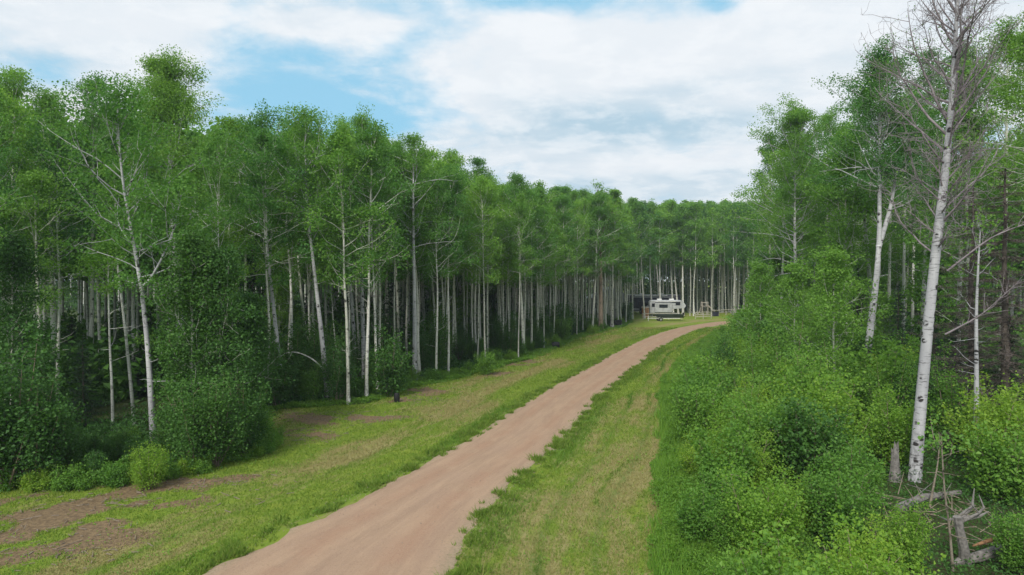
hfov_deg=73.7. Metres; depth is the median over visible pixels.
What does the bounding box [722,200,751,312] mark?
slender aspen
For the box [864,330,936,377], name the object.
shrub
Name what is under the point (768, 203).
aspen tree
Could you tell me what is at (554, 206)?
aspen tree
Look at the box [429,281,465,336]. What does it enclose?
young tree
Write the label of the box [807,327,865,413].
tall shrub
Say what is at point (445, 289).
aspen tree
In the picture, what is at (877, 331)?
shrub
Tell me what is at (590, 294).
aspen tree
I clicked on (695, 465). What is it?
shrub
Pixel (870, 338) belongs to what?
shrub
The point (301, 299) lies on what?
aspen tree
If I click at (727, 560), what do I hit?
shrub
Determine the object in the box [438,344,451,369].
shrub
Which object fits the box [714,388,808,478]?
shrub
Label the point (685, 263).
slender aspen
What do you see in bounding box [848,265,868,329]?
spruce tree
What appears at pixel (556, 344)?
black tub
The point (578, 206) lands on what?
aspen tree
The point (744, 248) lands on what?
slender aspen
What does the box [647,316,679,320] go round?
boat trailer
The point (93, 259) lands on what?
aspen tree
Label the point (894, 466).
tree stump
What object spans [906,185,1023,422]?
dead spruce
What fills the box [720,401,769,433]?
shrub
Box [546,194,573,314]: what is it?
aspen tree
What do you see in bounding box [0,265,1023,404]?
distant undergrowth
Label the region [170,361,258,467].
tall bush
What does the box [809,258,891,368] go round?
young tree
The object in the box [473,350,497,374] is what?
shrub
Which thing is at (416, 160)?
aspen tree
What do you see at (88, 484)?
bush
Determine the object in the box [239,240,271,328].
spruce tree
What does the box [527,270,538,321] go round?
aspen tree
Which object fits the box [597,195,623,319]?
aspen tree
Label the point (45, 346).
tall bush
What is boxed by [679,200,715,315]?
slender aspen
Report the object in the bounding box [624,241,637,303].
aspen tree
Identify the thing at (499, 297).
aspen tree
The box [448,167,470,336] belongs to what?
aspen tree
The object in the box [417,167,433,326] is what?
aspen tree
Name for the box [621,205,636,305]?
aspen tree
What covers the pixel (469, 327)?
sapling
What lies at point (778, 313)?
shrub
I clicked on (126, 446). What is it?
shrub
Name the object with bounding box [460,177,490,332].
aspen tree
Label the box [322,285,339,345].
aspen tree
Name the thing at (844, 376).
shrub
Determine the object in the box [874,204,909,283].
aspen tree
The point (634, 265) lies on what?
aspen tree
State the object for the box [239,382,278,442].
shrub
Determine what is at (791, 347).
shrub
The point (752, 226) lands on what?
aspen tree
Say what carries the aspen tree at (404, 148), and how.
on the ground at (54, 516)
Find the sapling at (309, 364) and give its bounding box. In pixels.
[291,347,323,399]
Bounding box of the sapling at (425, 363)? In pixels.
[407,332,434,371]
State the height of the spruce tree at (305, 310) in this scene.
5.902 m
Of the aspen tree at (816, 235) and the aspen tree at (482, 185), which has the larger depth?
the aspen tree at (816, 235)
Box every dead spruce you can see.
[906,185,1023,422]
[931,168,1023,437]
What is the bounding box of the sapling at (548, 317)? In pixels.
[540,315,555,334]
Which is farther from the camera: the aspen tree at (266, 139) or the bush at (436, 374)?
the bush at (436, 374)
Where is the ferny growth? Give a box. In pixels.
[48,320,632,475]
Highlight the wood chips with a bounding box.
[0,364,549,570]
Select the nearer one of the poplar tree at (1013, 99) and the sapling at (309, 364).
the poplar tree at (1013, 99)
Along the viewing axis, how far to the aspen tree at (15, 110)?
33.90 m
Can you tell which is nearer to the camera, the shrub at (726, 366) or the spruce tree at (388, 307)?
the shrub at (726, 366)
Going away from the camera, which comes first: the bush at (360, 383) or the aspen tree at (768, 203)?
the bush at (360, 383)
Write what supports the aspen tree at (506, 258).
on the ground at (54, 516)
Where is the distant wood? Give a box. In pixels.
[0,85,1023,370]
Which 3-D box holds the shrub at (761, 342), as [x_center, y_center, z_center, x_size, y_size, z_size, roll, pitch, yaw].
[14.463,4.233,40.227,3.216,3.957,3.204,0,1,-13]
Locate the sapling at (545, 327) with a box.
[539,317,549,335]
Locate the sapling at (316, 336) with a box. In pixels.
[286,307,344,368]
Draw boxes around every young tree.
[0,225,71,418]
[136,220,249,428]
[162,241,275,405]
[199,287,298,420]
[261,273,309,351]
[423,297,450,337]
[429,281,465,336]
[438,288,465,341]
[456,282,485,329]
[719,260,785,333]
[721,276,773,332]
[747,251,808,316]
[758,257,820,365]
[765,258,792,304]
[776,273,807,316]
[786,243,891,380]
[801,282,839,343]
[804,257,820,294]
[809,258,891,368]
[842,240,880,319]
[853,259,883,326]
[862,298,908,337]
[863,274,900,331]
[876,296,896,333]
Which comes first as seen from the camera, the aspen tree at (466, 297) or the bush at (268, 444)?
the bush at (268, 444)
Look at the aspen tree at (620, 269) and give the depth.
103.76 m
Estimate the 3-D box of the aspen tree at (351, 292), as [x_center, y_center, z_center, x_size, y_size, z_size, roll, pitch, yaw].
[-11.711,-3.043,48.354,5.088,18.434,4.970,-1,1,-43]
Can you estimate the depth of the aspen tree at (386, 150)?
41.62 m
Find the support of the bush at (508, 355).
on the ground at (54, 516)
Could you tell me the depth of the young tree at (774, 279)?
63.68 m
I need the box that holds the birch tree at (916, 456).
[848,0,1023,482]
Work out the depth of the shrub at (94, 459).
21.82 m
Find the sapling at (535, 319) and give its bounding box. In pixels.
[527,311,549,334]
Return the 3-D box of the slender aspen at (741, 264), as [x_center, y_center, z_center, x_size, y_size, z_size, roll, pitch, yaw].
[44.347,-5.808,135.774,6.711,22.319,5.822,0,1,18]
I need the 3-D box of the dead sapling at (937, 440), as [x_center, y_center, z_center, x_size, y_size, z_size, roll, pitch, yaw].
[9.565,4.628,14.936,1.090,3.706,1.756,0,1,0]
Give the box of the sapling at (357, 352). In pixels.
[343,327,373,373]
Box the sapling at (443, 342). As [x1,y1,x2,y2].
[412,307,457,368]
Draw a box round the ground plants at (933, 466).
[761,380,1023,574]
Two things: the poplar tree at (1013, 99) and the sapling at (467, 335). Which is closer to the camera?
the poplar tree at (1013, 99)
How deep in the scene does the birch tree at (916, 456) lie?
21.90 m
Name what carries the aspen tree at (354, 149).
on the ground at (54, 516)
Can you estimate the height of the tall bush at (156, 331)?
6.919 m
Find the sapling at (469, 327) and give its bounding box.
[459,317,477,340]
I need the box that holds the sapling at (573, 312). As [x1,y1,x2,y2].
[568,304,579,322]
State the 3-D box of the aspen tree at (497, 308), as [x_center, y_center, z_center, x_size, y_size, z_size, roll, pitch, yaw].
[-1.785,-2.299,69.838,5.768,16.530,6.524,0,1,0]
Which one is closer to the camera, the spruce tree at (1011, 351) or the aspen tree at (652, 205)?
the spruce tree at (1011, 351)
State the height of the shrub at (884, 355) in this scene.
4.523 m
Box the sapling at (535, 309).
[523,297,545,336]
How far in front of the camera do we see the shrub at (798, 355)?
34.60 m
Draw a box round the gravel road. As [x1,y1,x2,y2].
[203,321,729,574]
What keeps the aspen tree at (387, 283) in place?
on the ground at (54, 516)
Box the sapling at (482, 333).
[469,322,486,338]
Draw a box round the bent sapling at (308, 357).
[281,351,332,393]
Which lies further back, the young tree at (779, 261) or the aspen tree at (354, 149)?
the young tree at (779, 261)
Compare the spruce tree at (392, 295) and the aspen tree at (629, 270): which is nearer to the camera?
the spruce tree at (392, 295)
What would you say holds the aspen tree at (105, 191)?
on the ground at (54, 516)
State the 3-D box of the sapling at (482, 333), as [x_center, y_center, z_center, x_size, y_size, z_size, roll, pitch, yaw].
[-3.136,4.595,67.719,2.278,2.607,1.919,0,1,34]
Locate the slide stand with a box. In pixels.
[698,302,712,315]
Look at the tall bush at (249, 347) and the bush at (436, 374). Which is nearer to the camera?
the tall bush at (249, 347)
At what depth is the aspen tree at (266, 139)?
34.36 m
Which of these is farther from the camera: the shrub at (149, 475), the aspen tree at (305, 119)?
the aspen tree at (305, 119)
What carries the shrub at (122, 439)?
on the ground at (54, 516)
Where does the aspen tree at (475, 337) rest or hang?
on the ground at (54, 516)
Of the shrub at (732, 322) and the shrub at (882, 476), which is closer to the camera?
the shrub at (882, 476)
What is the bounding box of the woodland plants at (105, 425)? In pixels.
[51,315,615,463]
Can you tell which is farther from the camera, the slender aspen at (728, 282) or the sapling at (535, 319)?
the slender aspen at (728, 282)
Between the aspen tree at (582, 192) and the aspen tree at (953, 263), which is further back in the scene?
the aspen tree at (582, 192)
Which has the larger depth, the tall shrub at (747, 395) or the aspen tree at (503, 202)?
the aspen tree at (503, 202)
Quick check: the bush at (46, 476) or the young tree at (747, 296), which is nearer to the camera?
the bush at (46, 476)
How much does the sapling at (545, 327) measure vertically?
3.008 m
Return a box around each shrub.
[65,430,92,464]
[77,448,108,481]
[79,431,103,461]
[91,433,133,462]
[93,443,116,460]
[108,429,138,453]
[111,426,141,439]
[117,428,147,442]
[121,434,149,464]
[124,437,174,491]
[128,433,152,462]
[148,426,175,459]
[151,420,172,445]
[151,423,172,438]
[155,376,214,456]
[227,397,274,455]
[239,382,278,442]
[256,342,305,406]
[294,361,329,400]
[294,366,311,398]
[363,343,405,375]
[365,324,414,396]
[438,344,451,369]
[467,334,488,360]
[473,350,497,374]
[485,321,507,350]
[519,333,530,347]
[530,331,546,348]
[550,314,573,337]
[581,318,591,329]
[588,314,598,325]
[607,314,614,325]
[614,299,634,319]
[665,367,713,405]
[666,373,680,404]
[666,375,730,442]
[669,362,732,411]
[672,346,733,397]
[672,474,725,547]
[675,431,712,476]
[681,388,720,417]
[684,413,764,494]
[687,433,729,480]
[693,460,761,520]
[697,498,757,556]
[699,332,744,373]
[699,386,761,445]
[703,414,762,462]
[703,532,770,574]
[708,453,816,566]
[711,393,734,421]
[712,329,740,355]
[712,356,737,379]
[712,546,772,574]
[713,357,754,401]
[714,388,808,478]
[715,336,747,364]
[717,326,731,336]
[718,336,739,352]
[718,427,785,493]
[719,329,741,346]
[719,515,842,574]
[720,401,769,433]
[724,307,751,331]
[724,370,765,425]
[727,299,798,355]
[727,368,772,414]
[730,328,782,372]
[730,347,793,384]
[737,314,798,344]
[737,324,770,387]
[737,542,797,572]
[739,366,786,418]
[747,387,800,434]
[750,300,827,379]
[753,293,812,343]
[753,390,871,488]
[754,344,822,392]
[760,363,851,425]
[761,544,821,574]
[765,350,841,409]
[768,349,859,412]
[768,458,833,539]
[769,339,818,363]
[776,342,836,399]
[779,340,829,372]
[791,367,883,463]
[791,504,946,574]
[798,460,896,551]
[799,301,832,368]
[801,418,892,518]
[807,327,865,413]
[814,357,862,414]
[820,506,916,574]
[827,326,877,371]
[828,331,918,434]
[850,330,910,380]
[853,378,931,467]
[854,350,917,433]
[857,337,919,415]
[861,319,892,343]
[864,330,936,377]
[865,461,888,482]
[867,354,955,439]
[869,494,939,569]
[875,328,913,355]
[896,344,962,398]
[904,346,949,405]
[926,338,972,449]
[933,370,1023,469]
[949,420,1023,505]
[956,365,1023,451]
[985,505,1023,574]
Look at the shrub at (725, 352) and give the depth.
40.24 m
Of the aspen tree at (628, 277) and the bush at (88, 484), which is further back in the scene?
the aspen tree at (628, 277)
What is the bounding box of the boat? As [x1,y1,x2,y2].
[655,313,683,317]
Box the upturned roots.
[939,488,988,565]
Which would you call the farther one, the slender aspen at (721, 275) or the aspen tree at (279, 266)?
the slender aspen at (721, 275)
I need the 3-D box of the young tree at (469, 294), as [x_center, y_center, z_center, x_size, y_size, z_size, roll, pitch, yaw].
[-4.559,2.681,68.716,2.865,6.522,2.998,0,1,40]
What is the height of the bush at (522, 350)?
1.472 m
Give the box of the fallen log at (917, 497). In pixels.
[893,482,962,512]
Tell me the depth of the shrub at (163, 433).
25.45 m
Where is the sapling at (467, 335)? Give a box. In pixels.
[450,322,471,349]
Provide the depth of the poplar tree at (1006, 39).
39.14 m
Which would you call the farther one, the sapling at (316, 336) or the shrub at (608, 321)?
the shrub at (608, 321)
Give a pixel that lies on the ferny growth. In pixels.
(458, 373)
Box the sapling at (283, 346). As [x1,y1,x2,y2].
[272,318,313,397]
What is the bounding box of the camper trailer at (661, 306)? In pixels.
[648,299,685,315]
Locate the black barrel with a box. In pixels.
[394,393,399,402]
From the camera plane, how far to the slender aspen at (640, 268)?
145.20 m
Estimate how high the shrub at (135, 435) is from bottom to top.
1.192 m
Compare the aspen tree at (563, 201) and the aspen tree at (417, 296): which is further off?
the aspen tree at (563, 201)
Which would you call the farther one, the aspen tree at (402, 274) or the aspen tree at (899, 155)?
the aspen tree at (402, 274)
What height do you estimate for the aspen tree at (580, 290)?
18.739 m
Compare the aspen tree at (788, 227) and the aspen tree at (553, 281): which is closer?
the aspen tree at (788, 227)
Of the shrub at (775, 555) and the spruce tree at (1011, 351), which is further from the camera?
the spruce tree at (1011, 351)
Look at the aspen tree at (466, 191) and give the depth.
55.38 m
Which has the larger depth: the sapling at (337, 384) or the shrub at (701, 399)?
the sapling at (337, 384)
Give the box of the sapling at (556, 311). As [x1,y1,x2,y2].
[547,303,574,331]
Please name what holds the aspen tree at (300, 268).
on the ground at (54, 516)
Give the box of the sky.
[0,0,1023,281]
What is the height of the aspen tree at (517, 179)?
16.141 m
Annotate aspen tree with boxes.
[0,84,36,255]
[0,86,69,365]
[0,91,29,252]
[0,129,38,279]
[0,167,109,382]
[2,123,112,403]
[17,70,228,442]
[30,70,131,372]
[73,235,136,424]
[84,155,151,423]
[159,120,257,303]
[172,113,278,319]
[211,124,287,292]
[215,98,310,402]
[227,126,322,404]
[227,127,328,352]
[233,150,309,339]
[241,101,356,401]
[248,122,333,358]
[260,151,354,338]
[267,116,290,322]
[271,115,328,337]
[272,125,337,344]
[283,167,336,329]
[297,120,400,404]
[318,113,365,370]
[319,135,380,377]
[320,145,384,355]
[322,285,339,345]
[323,103,406,379]
[323,136,408,388]
[326,119,416,395]
[346,133,406,324]
[347,131,413,349]
[353,132,469,374]
[353,195,409,334]
[363,148,452,375]
[365,140,431,354]
[366,231,391,323]
[375,139,428,348]
[382,217,406,323]
[385,178,444,354]
[385,224,426,327]
[387,135,411,360]
[390,152,435,324]
[399,157,468,338]
[399,174,445,337]
[404,143,446,346]
[404,173,465,370]
[408,162,487,370]
[417,151,471,319]
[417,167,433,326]
[422,148,441,341]
[423,266,465,295]
[424,171,487,357]
[429,148,466,347]
[442,159,484,358]
[442,197,513,341]
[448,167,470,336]
[452,174,507,359]
[452,205,475,342]
[457,182,500,343]
[459,180,503,361]
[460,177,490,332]
[460,254,486,308]
[461,154,496,337]
[464,173,522,352]
[465,272,496,322]
[473,185,533,329]
[480,179,529,324]
[480,228,526,326]
[481,175,509,341]
[481,201,535,337]
[488,182,509,317]
[488,269,503,323]
[490,188,560,334]
[491,170,549,352]
[498,190,543,356]
[499,189,569,343]
[499,233,528,329]
[504,181,515,317]
[506,263,546,317]
[508,197,541,322]
[516,283,517,325]
[517,181,528,315]
[521,205,565,347]
[522,186,556,325]
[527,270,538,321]
[529,179,567,317]
[529,194,555,320]
[535,201,574,297]
[539,220,573,308]
[542,194,589,322]
[543,226,579,330]
[544,196,574,315]
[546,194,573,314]
[547,186,570,308]
[547,205,572,329]
[554,184,592,309]
[554,186,577,309]
[554,202,596,318]
[559,192,593,315]
[563,198,592,333]
[564,186,601,315]
[567,190,628,326]
[567,191,571,307]
[570,197,601,329]
[576,265,593,318]
[578,185,607,318]
[580,203,623,320]
[580,274,581,306]
[581,233,611,320]
[582,208,601,317]
[584,189,595,312]
[584,215,611,320]
[589,194,603,299]
[592,269,596,301]
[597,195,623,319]
[598,252,635,286]
[601,191,619,324]
[602,212,635,316]
[606,193,635,310]
[606,240,636,317]
[607,188,631,326]
[608,196,635,319]
[609,220,638,318]
[611,244,620,317]
[613,226,648,321]
[614,249,633,314]
[621,197,657,318]
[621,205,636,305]
[623,206,647,302]
[623,208,638,304]
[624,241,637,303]
[625,235,641,319]
[631,201,658,311]
[634,200,672,317]
[638,198,678,315]
[643,203,681,298]
[652,206,657,294]
[653,199,675,294]
[656,198,686,312]
[661,208,691,313]
[664,203,703,315]
[695,232,706,310]
[699,205,713,310]
[700,200,710,310]
[703,198,731,311]
[705,200,715,310]
[718,92,847,306]
[724,139,844,302]
[737,267,739,310]
[743,133,801,298]
[747,205,806,286]
[761,139,829,307]
[769,155,835,262]
[779,105,886,307]
[779,206,842,297]
[787,177,838,283]
[791,127,920,334]
[793,28,951,363]
[793,118,906,315]
[803,93,913,334]
[835,186,871,253]
[840,102,917,321]
[841,154,920,276]
[847,185,885,319]
[869,228,905,304]
[871,86,940,332]
[871,174,917,318]
[872,156,933,318]
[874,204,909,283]
[881,171,966,309]
[883,83,943,338]
[883,123,974,353]
[898,57,1023,398]
[927,184,997,317]
[939,180,997,317]
[945,203,1011,468]
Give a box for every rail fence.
[642,313,681,319]
[695,312,711,318]
[712,308,744,314]
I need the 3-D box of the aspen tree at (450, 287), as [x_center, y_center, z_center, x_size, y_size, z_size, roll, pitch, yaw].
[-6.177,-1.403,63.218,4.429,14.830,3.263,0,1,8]
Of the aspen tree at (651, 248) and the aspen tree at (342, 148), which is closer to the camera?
the aspen tree at (342, 148)
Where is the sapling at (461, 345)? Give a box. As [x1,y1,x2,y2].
[450,331,466,359]
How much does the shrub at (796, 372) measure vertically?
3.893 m
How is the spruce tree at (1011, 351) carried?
on the ground at (54, 516)
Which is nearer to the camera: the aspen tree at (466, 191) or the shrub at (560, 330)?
the aspen tree at (466, 191)
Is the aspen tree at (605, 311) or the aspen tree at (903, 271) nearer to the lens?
the aspen tree at (903, 271)
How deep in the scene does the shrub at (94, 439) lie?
24.34 m
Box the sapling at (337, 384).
[314,340,362,402]
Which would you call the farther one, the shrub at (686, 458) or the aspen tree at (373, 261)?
the aspen tree at (373, 261)
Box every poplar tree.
[0,65,70,330]
[1,73,109,386]
[95,44,225,364]
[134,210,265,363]
[588,179,624,328]
[881,48,982,337]
[914,38,1023,372]
[939,12,1023,211]
[948,16,1023,376]
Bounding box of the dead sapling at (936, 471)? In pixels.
[918,426,964,506]
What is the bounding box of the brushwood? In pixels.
[864,472,1023,550]
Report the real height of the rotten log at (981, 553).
0.710 m
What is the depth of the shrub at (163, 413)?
24.63 m
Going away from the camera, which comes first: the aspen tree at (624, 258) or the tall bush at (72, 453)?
the tall bush at (72, 453)
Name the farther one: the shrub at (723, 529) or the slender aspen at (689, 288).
the slender aspen at (689, 288)
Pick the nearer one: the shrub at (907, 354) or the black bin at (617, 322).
the shrub at (907, 354)
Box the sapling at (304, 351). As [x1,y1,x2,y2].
[292,329,350,390]
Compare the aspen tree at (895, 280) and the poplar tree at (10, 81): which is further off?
the aspen tree at (895, 280)
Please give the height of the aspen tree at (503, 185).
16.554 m
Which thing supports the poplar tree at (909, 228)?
on the ground at (54, 516)
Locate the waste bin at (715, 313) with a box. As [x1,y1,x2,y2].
[712,311,718,315]
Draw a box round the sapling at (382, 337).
[360,303,403,357]
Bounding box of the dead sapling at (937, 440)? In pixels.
[909,407,981,571]
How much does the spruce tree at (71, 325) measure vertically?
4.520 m
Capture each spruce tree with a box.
[4,335,42,415]
[62,316,80,375]
[62,340,105,426]
[122,349,147,396]
[154,318,169,394]
[209,323,241,444]
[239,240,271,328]
[256,284,273,342]
[299,294,311,340]
[383,268,411,358]
[383,305,396,345]
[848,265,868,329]
[880,283,912,345]
[895,332,917,374]
[912,254,967,379]
[939,317,967,411]
[990,317,1023,412]
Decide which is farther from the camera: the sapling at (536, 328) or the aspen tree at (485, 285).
the aspen tree at (485, 285)
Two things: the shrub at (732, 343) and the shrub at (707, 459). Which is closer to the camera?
the shrub at (707, 459)
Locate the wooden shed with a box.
[641,306,648,317]
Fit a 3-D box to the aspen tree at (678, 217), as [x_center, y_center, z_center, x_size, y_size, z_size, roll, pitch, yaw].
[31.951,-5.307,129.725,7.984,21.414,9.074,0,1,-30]
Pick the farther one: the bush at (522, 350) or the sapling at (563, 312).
the sapling at (563, 312)
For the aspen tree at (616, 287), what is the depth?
109.86 m
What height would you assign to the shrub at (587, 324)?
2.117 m
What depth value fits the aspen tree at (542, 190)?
67.81 m
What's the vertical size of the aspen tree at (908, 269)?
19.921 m
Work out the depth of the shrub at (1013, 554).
14.98 m
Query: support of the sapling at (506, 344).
on the ground at (54, 516)
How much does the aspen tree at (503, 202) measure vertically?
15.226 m
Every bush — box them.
[0,284,75,401]
[0,316,80,491]
[0,361,87,488]
[0,467,25,491]
[12,465,50,492]
[33,467,57,492]
[40,389,91,472]
[43,478,67,491]
[47,455,96,491]
[72,473,96,491]
[87,457,133,490]
[88,450,129,486]
[138,290,239,405]
[144,374,228,471]
[144,445,185,479]
[161,460,181,480]
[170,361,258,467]
[172,308,275,401]
[176,450,204,475]
[180,453,214,474]
[181,457,213,473]
[217,360,277,455]
[248,442,265,457]
[249,427,278,453]
[256,324,288,394]
[264,426,287,446]
[270,425,286,442]
[344,375,375,396]
[350,383,370,396]
[356,379,372,394]
[407,364,422,380]
[422,367,442,380]
[462,359,472,368]
[488,348,502,360]
[504,348,516,359]
[515,342,530,353]
[526,340,534,349]
[549,334,563,344]
[587,324,597,332]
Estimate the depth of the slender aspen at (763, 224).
133.68 m
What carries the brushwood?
on the ground at (54, 516)
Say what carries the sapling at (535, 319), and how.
on the ground at (54, 516)
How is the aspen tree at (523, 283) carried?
on the ground at (54, 516)
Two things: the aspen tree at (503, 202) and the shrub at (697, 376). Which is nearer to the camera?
the shrub at (697, 376)
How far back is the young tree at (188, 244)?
25.45 m
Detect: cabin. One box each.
[586,287,623,312]
[628,293,680,313]
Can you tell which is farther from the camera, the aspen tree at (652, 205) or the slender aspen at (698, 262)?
the slender aspen at (698, 262)
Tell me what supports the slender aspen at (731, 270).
on the ground at (54, 516)
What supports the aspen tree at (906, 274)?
on the ground at (54, 516)
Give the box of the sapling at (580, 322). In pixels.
[579,313,588,327]
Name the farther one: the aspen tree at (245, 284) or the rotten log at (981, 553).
the aspen tree at (245, 284)
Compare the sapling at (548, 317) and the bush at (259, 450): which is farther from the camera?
the sapling at (548, 317)
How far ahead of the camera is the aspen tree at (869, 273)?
46.82 m
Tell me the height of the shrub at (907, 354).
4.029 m
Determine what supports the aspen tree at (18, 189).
on the ground at (54, 516)
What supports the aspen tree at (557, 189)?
on the ground at (54, 516)
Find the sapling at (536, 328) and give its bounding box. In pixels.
[525,318,541,339]
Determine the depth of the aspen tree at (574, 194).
83.67 m
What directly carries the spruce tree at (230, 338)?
on the ground at (54, 516)
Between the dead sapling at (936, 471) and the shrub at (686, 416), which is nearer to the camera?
the dead sapling at (936, 471)
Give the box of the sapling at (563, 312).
[557,303,571,323]
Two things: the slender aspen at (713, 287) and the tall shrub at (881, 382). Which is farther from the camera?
the slender aspen at (713, 287)
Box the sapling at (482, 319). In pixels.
[476,311,496,337]
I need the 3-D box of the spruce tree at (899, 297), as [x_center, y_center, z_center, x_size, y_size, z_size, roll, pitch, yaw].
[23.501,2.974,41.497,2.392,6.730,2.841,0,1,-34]
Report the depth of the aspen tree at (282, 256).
38.99 m
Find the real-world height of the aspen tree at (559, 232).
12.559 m
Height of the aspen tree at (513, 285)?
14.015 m
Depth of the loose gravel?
20.67 m
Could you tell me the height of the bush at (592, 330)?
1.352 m
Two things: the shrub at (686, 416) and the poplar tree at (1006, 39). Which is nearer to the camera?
the shrub at (686, 416)
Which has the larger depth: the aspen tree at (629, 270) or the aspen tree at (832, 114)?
the aspen tree at (629, 270)
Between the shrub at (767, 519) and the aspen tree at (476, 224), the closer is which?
the shrub at (767, 519)
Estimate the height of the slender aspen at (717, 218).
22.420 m
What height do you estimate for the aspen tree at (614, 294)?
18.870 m
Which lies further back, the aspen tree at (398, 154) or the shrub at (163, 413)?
the aspen tree at (398, 154)
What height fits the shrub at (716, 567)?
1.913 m
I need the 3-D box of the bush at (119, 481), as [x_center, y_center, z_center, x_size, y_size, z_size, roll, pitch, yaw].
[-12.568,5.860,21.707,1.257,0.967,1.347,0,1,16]
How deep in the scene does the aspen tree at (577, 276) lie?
87.45 m
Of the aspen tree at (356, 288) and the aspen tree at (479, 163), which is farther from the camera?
the aspen tree at (479, 163)
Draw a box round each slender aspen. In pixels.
[636,211,648,292]
[640,212,646,293]
[643,214,665,292]
[650,245,665,294]
[658,247,679,287]
[676,257,685,310]
[677,226,708,312]
[678,202,703,315]
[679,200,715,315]
[679,218,701,312]
[679,250,690,310]
[680,200,706,313]
[680,204,703,312]
[691,211,711,313]
[697,203,708,309]
[699,207,728,311]
[700,210,719,301]
[703,203,723,308]
[704,203,732,314]
[705,214,726,311]
[708,204,729,311]
[711,203,725,309]
[711,243,714,309]
[713,203,740,312]
[718,200,730,310]
[718,203,752,308]
[719,202,736,311]
[720,201,745,311]
[720,214,755,305]
[721,206,751,312]
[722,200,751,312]
[730,209,756,304]
[732,203,758,276]
[737,206,763,269]
[744,259,751,307]
[748,201,760,261]
[751,201,768,262]
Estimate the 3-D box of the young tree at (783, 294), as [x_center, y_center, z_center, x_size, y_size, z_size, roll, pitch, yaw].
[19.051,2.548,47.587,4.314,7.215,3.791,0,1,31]
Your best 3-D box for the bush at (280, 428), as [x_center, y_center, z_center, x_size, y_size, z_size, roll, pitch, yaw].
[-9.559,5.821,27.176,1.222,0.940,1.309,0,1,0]
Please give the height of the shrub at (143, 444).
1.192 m
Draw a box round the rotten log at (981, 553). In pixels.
[948,538,1010,564]
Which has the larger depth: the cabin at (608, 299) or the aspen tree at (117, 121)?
the cabin at (608, 299)
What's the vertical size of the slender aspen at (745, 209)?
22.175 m
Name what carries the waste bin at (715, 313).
on the ground at (54, 516)
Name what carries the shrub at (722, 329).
on the ground at (54, 516)
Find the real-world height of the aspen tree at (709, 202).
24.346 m
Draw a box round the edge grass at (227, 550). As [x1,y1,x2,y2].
[164,344,666,574]
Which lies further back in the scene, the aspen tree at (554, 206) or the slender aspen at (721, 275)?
the slender aspen at (721, 275)
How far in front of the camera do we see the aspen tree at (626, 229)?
100.21 m
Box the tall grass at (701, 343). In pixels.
[646,326,836,574]
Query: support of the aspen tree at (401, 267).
on the ground at (54, 516)
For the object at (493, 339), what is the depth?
61.14 m
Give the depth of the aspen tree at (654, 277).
151.53 m
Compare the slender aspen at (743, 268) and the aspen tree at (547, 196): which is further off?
the slender aspen at (743, 268)
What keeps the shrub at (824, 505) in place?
on the ground at (54, 516)
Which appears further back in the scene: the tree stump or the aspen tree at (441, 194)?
the aspen tree at (441, 194)
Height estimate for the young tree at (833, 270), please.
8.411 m
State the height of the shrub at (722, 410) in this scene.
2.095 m
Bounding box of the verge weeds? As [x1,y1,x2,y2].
[0,333,695,574]
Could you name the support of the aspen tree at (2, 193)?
on the ground at (54, 516)
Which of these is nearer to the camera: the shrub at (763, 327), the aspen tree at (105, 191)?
the aspen tree at (105, 191)
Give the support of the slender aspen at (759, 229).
on the ground at (54, 516)
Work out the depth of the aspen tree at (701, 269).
148.62 m
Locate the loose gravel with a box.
[181,364,642,574]
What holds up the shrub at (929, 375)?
on the ground at (54, 516)
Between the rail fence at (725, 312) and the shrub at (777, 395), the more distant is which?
the rail fence at (725, 312)
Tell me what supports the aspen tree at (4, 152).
on the ground at (54, 516)
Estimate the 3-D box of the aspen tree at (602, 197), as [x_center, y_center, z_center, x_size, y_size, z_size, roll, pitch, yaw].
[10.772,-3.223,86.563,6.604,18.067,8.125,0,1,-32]
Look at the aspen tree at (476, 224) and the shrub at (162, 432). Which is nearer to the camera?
the shrub at (162, 432)
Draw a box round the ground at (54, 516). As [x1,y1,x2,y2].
[0,282,1023,574]
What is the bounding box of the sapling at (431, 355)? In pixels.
[419,327,442,370]
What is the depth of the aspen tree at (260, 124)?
36.34 m
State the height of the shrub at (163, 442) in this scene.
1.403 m
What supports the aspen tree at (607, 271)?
on the ground at (54, 516)
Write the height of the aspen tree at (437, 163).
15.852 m
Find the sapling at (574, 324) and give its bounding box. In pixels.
[565,306,580,331]
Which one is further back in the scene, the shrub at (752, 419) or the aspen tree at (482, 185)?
the aspen tree at (482, 185)
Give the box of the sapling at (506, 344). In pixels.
[493,309,521,352]
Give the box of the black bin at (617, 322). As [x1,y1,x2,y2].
[614,320,621,324]
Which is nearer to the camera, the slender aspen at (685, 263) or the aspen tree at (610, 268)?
the aspen tree at (610, 268)
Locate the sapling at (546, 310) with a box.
[538,299,551,319]
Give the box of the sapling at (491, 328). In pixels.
[486,314,507,344]
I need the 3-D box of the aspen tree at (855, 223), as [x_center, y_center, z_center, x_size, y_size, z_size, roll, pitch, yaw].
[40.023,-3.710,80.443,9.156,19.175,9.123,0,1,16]
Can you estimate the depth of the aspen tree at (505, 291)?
66.84 m
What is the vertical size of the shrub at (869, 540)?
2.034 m
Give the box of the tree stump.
[887,440,902,482]
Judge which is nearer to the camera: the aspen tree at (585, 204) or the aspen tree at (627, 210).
the aspen tree at (585, 204)
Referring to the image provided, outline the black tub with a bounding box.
[552,342,559,347]

